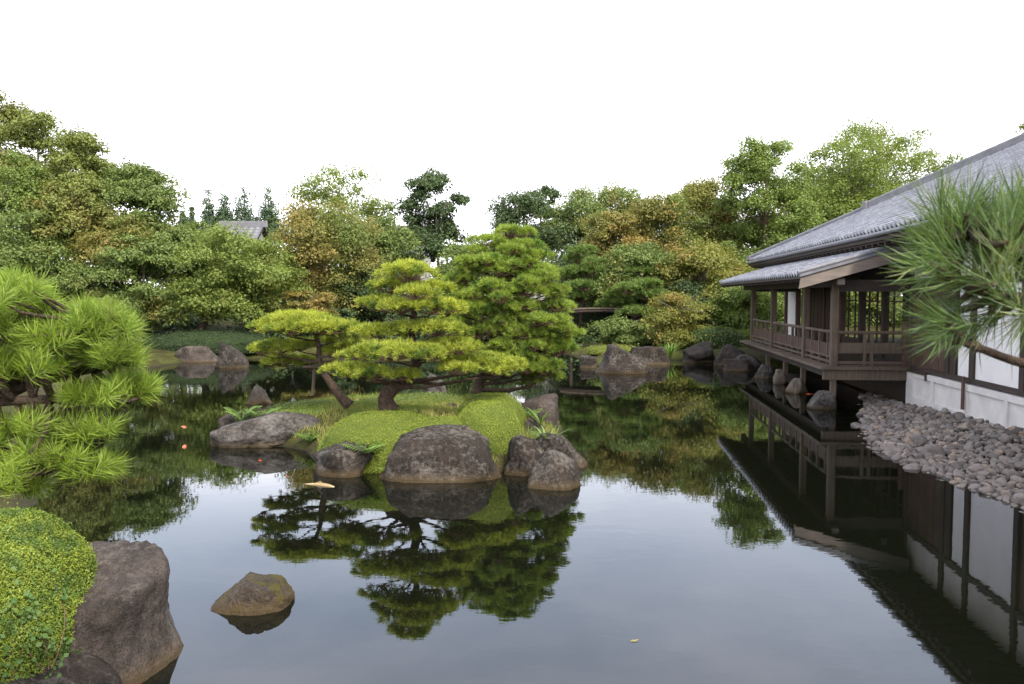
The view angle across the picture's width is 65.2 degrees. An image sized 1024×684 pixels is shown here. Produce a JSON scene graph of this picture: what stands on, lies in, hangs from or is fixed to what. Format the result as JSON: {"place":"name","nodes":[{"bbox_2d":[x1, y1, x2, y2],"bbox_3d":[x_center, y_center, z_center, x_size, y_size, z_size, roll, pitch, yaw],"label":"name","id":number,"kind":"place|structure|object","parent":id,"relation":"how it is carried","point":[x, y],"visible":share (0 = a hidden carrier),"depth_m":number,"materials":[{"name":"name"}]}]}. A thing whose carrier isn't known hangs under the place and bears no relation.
{"place":"outdoors","nodes":[
{"label":"outdoors","id":0,"kind":"place"},
{"bbox_2d":[281,396,563,471],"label":"ground cover plants","id":1,"kind":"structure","parent":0,"point":[298,442],"depth_m":14.69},
{"bbox_2d":[209,412,321,447],"bbox_3d":[-4.666,1.786,15.246,2.171,0.868,1.174,0,3,0],"label":"boulder","id":2,"kind":"object","parent":1,"relation":"on","point":[276,429],"visible":0.74,"depth_m":14.82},
{"bbox_2d":[224,406,261,420],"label":"fern","id":3,"kind":"object","parent":2,"relation":"on","point":[235,414],"visible":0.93,"depth_m":15.57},
{"bbox_2d":[245,308,372,409],"bbox_3d":[-4.072,0.326,16.183,2.635,2.101,2.217,0,3,0],"label":"pine tree","id":4,"kind":"object","parent":1,"relation":"on","point":[312,321],"visible":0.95,"depth_m":15.91,"materials":[{"name":"green plant"}]},
{"bbox_2d":[262,397,357,412],"bbox_3d":[-4.029,1.426,17.055,2.856,0.584,1.287,0,3,0],"label":"clipped shrub","id":5,"kind":"object","parent":1,"relation":"on","point":[294,405],"visible":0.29,"depth_m":16.79,"materials":[{"name":"green plant"}]},
{"bbox_2d":[312,441,374,477],"bbox_3d":[-2.700,1.869,12.741,1.068,0.694,0.945,0,3,0],"label":"boulder","id":6,"kind":"object","parent":1,"relation":"on","point":[338,460],"visible":0.9,"depth_m":12.43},
{"bbox_2d":[317,407,427,473],"bbox_3d":[-2.207,1.605,13.671,2.258,1.032,2.351,0,3,0],"label":"clipped shrub","id":7,"kind":"object","parent":1,"relation":"on","point":[386,427],"visible":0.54,"depth_m":12.98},
{"bbox_2d":[353,393,396,406],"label":"clipped shrub","id":8,"kind":"object","parent":1,"relation":"on","point":[369,400],"visible":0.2,"depth_m":16.86,"materials":[{"name":"green plant"}]},
{"bbox_2d":[258,391,559,463],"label":"grass","id":9,"kind":"structure","parent":1,"relation":"on","point":[444,409],"depth_m":15.46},
{"bbox_2d":[316,256,529,412],"bbox_3d":[-1.582,-0.104,14.175,3.868,2.897,2.278,0,3,0],"label":"pine tree","id":10,"kind":"object","parent":1,"relation":"on","point":[422,293],"visible":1,"depth_m":14.12,"materials":[{"name":"green plant"}]},
{"bbox_2d":[396,390,465,405],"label":"clipped shrub","id":11,"kind":"object","parent":1,"relation":"on","point":[430,397],"visible":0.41,"depth_m":17.13,"materials":[{"name":"green plant"}]},
{"bbox_2d":[379,424,501,482],"bbox_3d":[-1.104,1.865,12.485,2.009,1.032,1.219,0,3,0],"label":"boulder","id":12,"kind":"object","parent":1,"relation":"on","point":[446,453],"visible":0.84,"depth_m":12.11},
{"bbox_2d":[406,414,493,453],"bbox_3d":[-1.119,1.568,13.487,2.153,0.779,1.690,0,3,0],"label":"clipped shrub","id":13,"kind":"object","parent":1,"relation":"on","point":[452,420],"visible":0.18,"depth_m":13.21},
{"bbox_2d":[457,399,523,454],"bbox_3d":[-0.429,1.464,13.564,1.290,1.030,1.466,0,3,0],"label":"clipped shrub","id":14,"kind":"object","parent":1,"relation":"on","point":[498,422],"visible":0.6,"depth_m":13.08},
{"bbox_2d":[455,391,525,428],"bbox_3d":[-0.396,1.361,15.005,1.488,0.940,1.672,0,3,0],"label":"clipped shrub","id":15,"kind":"object","parent":1,"relation":"on","point":[511,402],"visible":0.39,"depth_m":14.75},
{"bbox_2d":[433,222,586,394],"bbox_3d":[-0.097,-0.706,17.432,3.472,3.832,2.712,0,3,0],"label":"pine tree","id":16,"kind":"object","parent":1,"relation":"on","point":[507,310],"visible":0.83,"depth_m":16.79,"materials":[{"name":"green plant"}]},
{"bbox_2d":[504,434,542,476],"bbox_3d":[0.198,1.892,12.640,0.890,0.959,0.704,0,3,0],"label":"boulder","id":17,"kind":"object","parent":1,"relation":"on","point":[523,452],"visible":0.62,"depth_m":12.44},
{"bbox_2d":[521,393,559,429],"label":"boulder","id":18,"kind":"object","parent":1,"relation":"on","point":[546,403],"visible":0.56,"depth_m":15.94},
{"bbox_2d":[535,433,587,468],"bbox_3d":[0.793,1.921,13.275,0.959,0.826,0.851,0,3,0],"label":"boulder","id":19,"kind":"object","parent":1,"relation":"on","point":[562,444],"visible":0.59,"depth_m":13.04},
{"bbox_2d":[0,296,1017,514],"bbox_3d":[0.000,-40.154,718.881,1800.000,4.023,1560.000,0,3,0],"label":"ground","id":20,"kind":"structure","parent":0,"point":[162,358],"depth_m":33.03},
{"bbox_2d":[0,89,35,239],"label":"broadleaf tree","id":21,"kind":"object","parent":20,"relation":"on","point":[7,108],"visible":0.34,"depth_m":43.29,"materials":[{"name":"green plant"}]},
{"bbox_2d":[0,149,50,226],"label":"broadleaf tree","id":22,"kind":"object","parent":20,"relation":"on","point":[19,189],"visible":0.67,"depth_m":38.38,"materials":[{"name":"green plant"}]},
{"bbox_2d":[0,105,73,194],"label":"broadleaf tree","id":23,"kind":"object","parent":20,"relation":"on","point":[33,137],"visible":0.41,"depth_m":41.86,"materials":[{"name":"green plant"}]},
{"bbox_2d":[0,205,89,322],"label":"broadleaf tree","id":24,"kind":"object","parent":20,"relation":"on","point":[18,244],"visible":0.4,"depth_m":36.61,"materials":[{"name":"green plant"}]},
{"bbox_2d":[0,498,103,683],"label":"clipped shrub","id":25,"kind":"object","parent":20,"relation":"on","point":[43,542],"visible":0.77,"depth_m":5.49,"materials":[{"name":"green plant"}]},
{"bbox_2d":[0,652,122,683],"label":"boulder","id":26,"kind":"object","parent":20,"relation":"on","point":[83,668],"visible":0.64,"depth_m":5.43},
{"bbox_2d":[0,526,81,683],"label":"creeper","id":27,"kind":"object","parent":26,"relation":"on","point":[38,612],"visible":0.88,"depth_m":5.27,"materials":[{"name":"green plant"}]},
{"bbox_2d":[9,170,137,293],"bbox_3d":[-21.150,-4.427,38.961,4.829,7.801,5.019,3,4,39],"label":"broadleaf tree","id":28,"kind":"object","parent":20,"relation":"on","point":[70,204],"visible":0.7,"depth_m":37.82,"materials":[{"name":"green plant"}]},
{"bbox_2d":[32,262,131,309],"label":"broadleaf tree","id":29,"kind":"object","parent":20,"relation":"on","point":[73,279],"visible":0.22,"depth_m":36.09,"materials":[{"name":"green plant"}]},
{"bbox_2d":[0,258,168,502],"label":"pine tree","id":30,"kind":"object","parent":20,"relation":"on","point":[33,359],"visible":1,"depth_m":2.94,"materials":[{"name":"green plant"}]},
{"bbox_2d":[43,120,126,265],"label":"broadleaf tree","id":31,"kind":"object","parent":20,"relation":"on","point":[80,155],"visible":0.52,"depth_m":40.87,"materials":[{"name":"green plant"}]},
{"bbox_2d":[65,210,165,288],"bbox_3d":[-18.759,-3.099,37.909,4.835,6.058,4.451,0,3,0],"label":"broadleaf tree","id":32,"kind":"object","parent":20,"relation":"on","point":[96,237],"visible":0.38,"depth_m":36.88,"materials":[{"name":"green plant"}]},
{"bbox_2d":[62,540,183,683],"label":"boulder","id":33,"kind":"object","parent":20,"relation":"on","point":[124,627],"visible":0.56,"depth_m":5.92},
{"bbox_2d":[73,230,198,333],"bbox_3d":[-17.104,-2.470,36.984,5.017,5.414,5.326,1,3,15],"label":"broadleaf tree","id":34,"kind":"object","parent":20,"relation":"on","point":[147,258],"visible":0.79,"depth_m":36.06,"materials":[{"name":"green plant"}]},
{"bbox_2d":[92,156,197,284],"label":"broadleaf tree","id":35,"kind":"object","parent":20,"relation":"on","point":[135,187],"visible":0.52,"depth_m":40.11,"materials":[{"name":"green plant"}]},
{"bbox_2d":[151,219,240,321],"bbox_3d":[-15.793,-3.138,39.784,4.742,5.936,4.251,0,3,0],"label":"broadleaf tree","id":36,"kind":"object","parent":20,"relation":"on","point":[177,232],"visible":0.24,"depth_m":38.82,"materials":[{"name":"green plant"}]},
{"bbox_2d":[174,346,217,362],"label":"boulder","id":37,"kind":"object","parent":20,"relation":"on","point":[196,354],"visible":0.66,"depth_m":33.54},
{"bbox_2d":[198,185,218,230],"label":"cedar tree","id":38,"kind":"object","parent":20,"relation":"on","point":[207,215],"visible":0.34,"depth_m":93.89,"materials":[{"name":"green plant"}]},
{"bbox_2d":[145,328,272,353],"bbox_3d":[-13.718,-0.121,36.366,6.222,1.296,3.456,0,3,0],"label":"hedge","id":39,"kind":"object","parent":20,"relation":"on","point":[240,341],"visible":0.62,"depth_m":35.27,"materials":[{"name":"green plant"}]},
{"bbox_2d":[207,185,239,228],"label":"cedar tree","id":40,"kind":"object","parent":20,"relation":"on","point":[222,212],"visible":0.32,"depth_m":93.84,"materials":[{"name":"green plant"}]},
{"bbox_2d":[157,217,304,330],"bbox_3d":[-13.315,-2.779,37.470,6.541,6.025,7.353,0,3,0],"label":"broadleaf tree","id":41,"kind":"object","parent":20,"relation":"on","point":[227,285],"visible":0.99,"depth_m":36.28,"materials":[{"name":"green plant"}]},
{"bbox_2d":[224,183,259,220],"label":"cedar tree","id":42,"kind":"object","parent":20,"relation":"on","point":[243,211],"visible":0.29,"depth_m":93.79,"materials":[{"name":"green plant"}]},
{"bbox_2d":[219,221,276,257],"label":"house","id":43,"kind":"structure","parent":20,"relation":"on","point":[258,227],"depth_m":64.85,"materials":[{"name":"tile"}]},
{"bbox_2d":[254,183,285,242],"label":"cedar tree","id":44,"kind":"object","parent":20,"relation":"on","point":[266,213],"visible":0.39,"depth_m":93.73,"materials":[{"name":"green plant"}]},
{"bbox_2d":[238,241,315,325],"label":"broadleaf tree","id":45,"kind":"object","parent":20,"relation":"on","point":[286,259],"visible":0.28,"depth_m":39.59,"materials":[{"name":"green plant"}]},
{"bbox_2d":[255,289,339,337],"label":"broadleaf tree","id":46,"kind":"object","parent":20,"relation":"on","point":[320,302],"visible":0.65,"depth_m":38.67,"materials":[{"name":"green plant"}]},
{"bbox_2d":[286,305,363,338],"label":"broadleaf tree","id":47,"kind":"object","parent":20,"relation":"on","point":[346,313],"visible":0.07,"depth_m":40.73,"materials":[{"name":"green plant"}]},
{"bbox_2d":[264,196,394,313],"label":"broadleaf tree","id":48,"kind":"object","parent":20,"relation":"on","point":[319,241],"visible":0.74,"depth_m":41.59,"materials":[{"name":"green plant"}]},
{"bbox_2d":[260,157,401,268],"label":"broadleaf tree","id":49,"kind":"object","parent":20,"relation":"on","point":[366,209],"visible":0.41,"depth_m":52.36,"materials":[{"name":"green plant"}]},
{"bbox_2d":[306,260,418,323],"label":"broadleaf tree","id":50,"kind":"object","parent":20,"relation":"on","point":[367,312],"visible":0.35,"depth_m":42.55,"materials":[{"name":"green plant"}]},
{"bbox_2d":[350,213,427,321],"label":"broadleaf tree","id":51,"kind":"object","parent":20,"relation":"on","point":[392,242],"visible":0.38,"depth_m":45.99,"materials":[{"name":"green plant"}]},
{"bbox_2d":[374,225,435,293],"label":"house","id":52,"kind":"structure","parent":20,"relation":"on","point":[424,259],"depth_m":62.06,"materials":[{"name":"tile"}]},
{"bbox_2d":[28,279,800,346],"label":"undergrowth","id":53,"kind":"object","parent":20,"relation":"on","point":[588,337],"visible":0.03,"depth_m":40.00,"materials":[{"name":"green plant"}]},
{"bbox_2d":[372,308,466,340],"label":"broadleaf tree","id":54,"kind":"object","parent":20,"relation":"on","point":[387,319],"visible":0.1,"depth_m":39.79,"materials":[{"name":"green plant"}]},
{"bbox_2d":[382,162,474,274],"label":"broadleaf tree","id":55,"kind":"object","parent":20,"relation":"on","point":[438,229],"visible":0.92,"depth_m":49.04,"materials":[{"name":"green plant"}]},
{"bbox_2d":[3,203,902,301],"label":"distant wood","id":56,"kind":"object","parent":20,"relation":"on","point":[152,280],"depth_m":72.93,"materials":[{"name":"green plant"}]},
{"bbox_2d":[425,237,501,324],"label":"broadleaf tree","id":57,"kind":"object","parent":20,"relation":"on","point":[446,268],"visible":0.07,"depth_m":41.17,"materials":[{"name":"green plant"}]},
{"bbox_2d":[482,186,579,295],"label":"broadleaf tree","id":58,"kind":"object","parent":20,"relation":"on","point":[526,202],"visible":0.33,"depth_m":51.50,"materials":[{"name":"green plant"}]},
{"bbox_2d":[525,183,562,259],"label":"broadleaf tree","id":59,"kind":"object","parent":20,"relation":"on","point":[552,193],"visible":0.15,"depth_m":57.30,"materials":[{"name":"green plant"}]},
{"bbox_2d":[541,237,610,313],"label":"broadleaf tree","id":60,"kind":"object","parent":20,"relation":"on","point":[561,262],"visible":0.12,"depth_m":47.06,"materials":[{"name":"green plant"}]},
{"bbox_2d":[535,180,617,265],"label":"broadleaf tree","id":61,"kind":"object","parent":20,"relation":"on","point":[580,201],"visible":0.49,"depth_m":54.68,"materials":[{"name":"green plant"}]},
{"bbox_2d":[544,242,612,339],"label":"pine tree","id":62,"kind":"object","parent":20,"relation":"on","point":[585,270],"visible":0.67,"depth_m":42.09,"materials":[{"name":"green plant"}]},
{"bbox_2d":[580,355,596,367],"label":"boulder","id":63,"kind":"object","parent":20,"relation":"on","point":[587,361],"visible":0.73,"depth_m":30.94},
{"bbox_2d":[566,307,636,336],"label":"footbridge","id":64,"kind":"object","parent":20,"relation":"on","point":[591,310],"visible":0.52,"depth_m":40.34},
{"bbox_2d":[557,312,651,340],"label":"hedge","id":65,"kind":"object","parent":20,"relation":"on","point":[600,316],"visible":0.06,"depth_m":42.91,"materials":[{"name":"green plant"}]},
{"bbox_2d":[582,343,638,354],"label":"hedge","id":66,"kind":"object","parent":20,"relation":"on","point":[596,350],"visible":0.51,"depth_m":34.74,"materials":[{"name":"green plant"}]},
{"bbox_2d":[571,209,654,278],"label":"broadleaf tree","id":67,"kind":"object","parent":20,"relation":"on","point":[609,226],"visible":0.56,"depth_m":44.98,"materials":[{"name":"green plant"}]},
{"bbox_2d":[585,314,653,346],"bbox_3d":[5.102,-0.517,38.111,3.039,1.812,2.915,-2,4,-33],"label":"broadleaf shrub","id":68,"kind":"object","parent":20,"relation":"on","point":[616,329],"visible":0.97,"depth_m":37.39,"materials":[{"name":"green plant"}]},
{"bbox_2d":[593,177,652,237],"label":"broadleaf tree","id":69,"kind":"object","parent":20,"relation":"on","point":[618,195],"visible":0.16,"depth_m":56.40,"materials":[{"name":"green plant"}]},
{"bbox_2d":[593,264,670,330],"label":"pine tree","id":70,"kind":"object","parent":20,"relation":"on","point":[641,292],"visible":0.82,"depth_m":39.74,"materials":[{"name":"green plant"}]},
{"bbox_2d":[585,238,706,333],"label":"broadleaf tree","id":71,"kind":"object","parent":20,"relation":"on","point":[635,256],"visible":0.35,"depth_m":40.90,"materials":[{"name":"green plant"}]},
{"bbox_2d":[630,346,670,364],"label":"boulder","id":72,"kind":"object","parent":20,"relation":"on","point":[648,355],"visible":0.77,"depth_m":32.38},
{"bbox_2d":[605,189,728,267],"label":"broadleaf tree","id":73,"kind":"object","parent":20,"relation":"on","point":[655,214],"visible":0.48,"depth_m":45.63,"materials":[{"name":"green plant"}]},
{"bbox_2d":[637,289,720,348],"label":"broadleaf tree","id":74,"kind":"object","parent":20,"relation":"on","point":[670,328],"visible":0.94,"depth_m":36.54,"materials":[{"name":"green plant"}]},
{"bbox_2d":[640,273,743,332],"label":"broadleaf tree","id":75,"kind":"object","parent":20,"relation":"on","point":[690,287],"visible":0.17,"depth_m":39.19,"materials":[{"name":"green plant"}]},
{"bbox_2d":[682,341,715,362],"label":"boulder","id":76,"kind":"object","parent":20,"relation":"on","point":[702,352],"visible":0.86,"depth_m":33.10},
{"bbox_2d":[646,236,755,307],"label":"broadleaf tree","id":77,"kind":"object","parent":20,"relation":"on","point":[702,259],"visible":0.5,"depth_m":39.95,"materials":[{"name":"green plant"}]},
{"bbox_2d":[657,173,749,250],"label":"broadleaf tree","id":78,"kind":"object","parent":20,"relation":"on","point":[706,191],"visible":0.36,"depth_m":49.35,"materials":[{"name":"green plant"}]},
{"bbox_2d":[686,323,746,348],"bbox_3d":[9.303,-0.317,36.577,2.988,1.558,1.742,0,3,0],"label":"shrub","id":79,"kind":"object","parent":20,"relation":"on","point":[722,337],"visible":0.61,"depth_m":36.07,"materials":[{"name":"green plant"}]},
{"bbox_2d":[713,344,745,365],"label":"boulder","id":80,"kind":"object","parent":20,"relation":"on","point":[728,351],"visible":0.53,"depth_m":31.81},
{"bbox_2d":[708,238,760,284],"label":"broadleaf tree","id":81,"kind":"object","parent":20,"relation":"on","point":[730,243],"visible":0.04,"depth_m":44.28,"materials":[{"name":"green plant"}]},
{"bbox_2d":[701,270,781,330],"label":"broadleaf tree","id":82,"kind":"object","parent":20,"relation":"on","point":[730,314],"visible":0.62,"depth_m":37.90,"materials":[{"name":"green plant"}]},
{"bbox_2d":[706,206,785,264],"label":"broadleaf tree","id":83,"kind":"object","parent":20,"relation":"on","point":[750,222],"visible":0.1,"depth_m":48.84,"materials":[{"name":"green plant"}]},
{"bbox_2d":[705,133,827,268],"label":"broadleaf tree","id":84,"kind":"object","parent":20,"relation":"on","point":[755,169],"visible":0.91,"depth_m":44.91,"materials":[{"name":"green plant"}]},
{"bbox_2d":[746,267,801,328],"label":"broadleaf tree","id":85,"kind":"object","parent":20,"relation":"on","point":[780,314],"visible":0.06,"depth_m":40.64,"materials":[{"name":"green plant"}]},
{"bbox_2d":[760,134,874,231],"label":"broadleaf tree","id":86,"kind":"object","parent":20,"relation":"on","point":[812,177],"visible":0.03,"depth_m":55.44,"materials":[{"name":"green plant"}]},
{"bbox_2d":[777,129,913,228],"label":"broadleaf tree","id":87,"kind":"object","parent":20,"relation":"on","point":[848,187],"visible":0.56,"depth_m":48.31,"materials":[{"name":"green plant"}]},
{"bbox_2d":[845,292,891,326],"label":"broadleaf tree","id":88,"kind":"object","parent":20,"relation":"on","point":[851,315],"visible":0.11,"depth_m":44.51,"materials":[{"name":"green plant"}]},
{"bbox_2d":[719,133,1023,431],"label":"pavilion","id":89,"kind":"structure","parent":20,"relation":"on","point":[826,267],"depth_m":20.43,"materials":[{"name":"brown wood"}]},
{"bbox_2d":[810,288,822,340],"bbox_3d":[11.098,-0.944,29.063,0.045,1.996,1.826,0,3,7],"label":"sliding door","id":90,"kind":"structure","parent":89,"relation":"in","point":[816,294],"depth_m":29.17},
{"bbox_2d":[825,288,830,342],"bbox_3d":[10.881,-0.829,27.081,0.045,1.996,1.826,0,3,7],"label":"sliding door","id":91,"kind":"structure","parent":89,"relation":"in","point":[828,290],"depth_m":27.74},
{"bbox_2d":[842,292,858,342],"bbox_3d":[10.656,-0.714,25.090,0.050,1.996,1.800,0,3,7],"label":"lattice window","id":92,"kind":"structure","parent":89,"relation":"in","point":[845,339],"depth_m":25.24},
{"bbox_2d":[862,292,880,357],"bbox_3d":[10.428,-0.599,23.106,0.050,1.996,1.800,0,3,7],"label":"lattice window","id":93,"kind":"structure","parent":89,"relation":"in","point":[868,341],"depth_m":22.99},
{"bbox_2d":[885,292,908,360],"bbox_3d":[10.199,-0.484,21.122,0.050,1.996,1.800,0,3,7],"label":"lattice window","id":94,"kind":"structure","parent":89,"relation":"in","point":[895,357],"depth_m":21.40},
{"bbox_2d":[852,292,902,326],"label":"broadleaf tree","id":95,"kind":"object","parent":20,"relation":"on","point":[898,318],"visible":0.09,"depth_m":44.26,"materials":[{"name":"green plant"}]},
{"bbox_2d":[803,109,969,204],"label":"broadleaf tree","id":96,"kind":"object","parent":20,"relation":"on","point":[915,159],"visible":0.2,"depth_m":51.73,"materials":[{"name":"green plant"}]},
{"bbox_2d":[857,392,1023,512],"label":"cobbles","id":97,"kind":"object","parent":20,"relation":"on","point":[873,400],"visible":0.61,"depth_m":15.40,"materials":[{"name":"stone"}]},
{"bbox_2d":[872,150,1023,372],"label":"pine tree","id":98,"kind":"object","parent":20,"relation":"on","point":[992,233],"visible":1,"depth_m":1.40,"materials":[{"name":"green plant"}]},
{"bbox_2d":[0,0,1023,295],"label":"sky","id":99,"kind":"structure","parent":0,"point":[650,95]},
{"bbox_2d":[26,350,1023,683],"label":"water","id":100,"kind":"structure","parent":0,"point":[708,524],"depth_m":8.91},
{"bbox_2d":[215,342,248,368],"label":"boulder","id":101,"kind":"object","parent":100,"relation":"in","point":[230,357],"visible":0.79,"depth_m":30.89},
{"bbox_2d":[210,572,294,615],"bbox_3d":[-2.342,2.415,7.249,0.876,0.539,0.686,0,3,0],"label":"boulder","id":102,"kind":"object","parent":100,"relation":"in","point":[251,594],"visible":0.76,"depth_m":7.12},
{"bbox_2d":[246,384,271,404],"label":"boulder","id":103,"kind":"object","parent":100,"relation":"in","point":[258,395],"visible":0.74,"depth_m":20.61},
{"bbox_2d":[423,374,446,393],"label":"boulder","id":104,"kind":"object","parent":100,"relation":"in","point":[439,389],"visible":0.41,"depth_m":21.83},
{"bbox_2d":[528,450,581,490],"bbox_3d":[0.602,2.017,11.834,0.901,0.803,0.711,0,3,0],"label":"boulder","id":105,"kind":"object","parent":100,"relation":"in","point":[555,470],"visible":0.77,"depth_m":11.69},
{"bbox_2d":[595,344,647,373],"bbox_3d":[4.018,0.745,29.175,2.002,1.334,1.377,0,3,0],"label":"boulder","id":106,"kind":"object","parent":100,"relation":"in","point":[616,359],"visible":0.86,"depth_m":28.77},
{"bbox_2d":[723,359,753,371],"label":"boulder","id":107,"kind":"object","parent":100,"relation":"in","point":[742,365],"visible":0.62,"depth_m":29.67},
{"bbox_2d":[754,364,773,378],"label":"foundation stone","id":108,"kind":"object","parent":100,"relation":"in","point":[765,371],"visible":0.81,"depth_m":27.04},
{"bbox_2d":[773,369,786,383],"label":"foundation stone","id":109,"kind":"object","parent":100,"relation":"in","point":[779,377],"visible":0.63,"depth_m":25.33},
{"bbox_2d":[785,378,807,393],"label":"foundation stone","id":110,"kind":"object","parent":100,"relation":"in","point":[796,385],"visible":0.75,"depth_m":22.87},
{"bbox_2d":[807,390,836,409],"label":"foundation stone","id":111,"kind":"object","parent":100,"relation":"in","point":[822,400],"visible":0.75,"depth_m":19.63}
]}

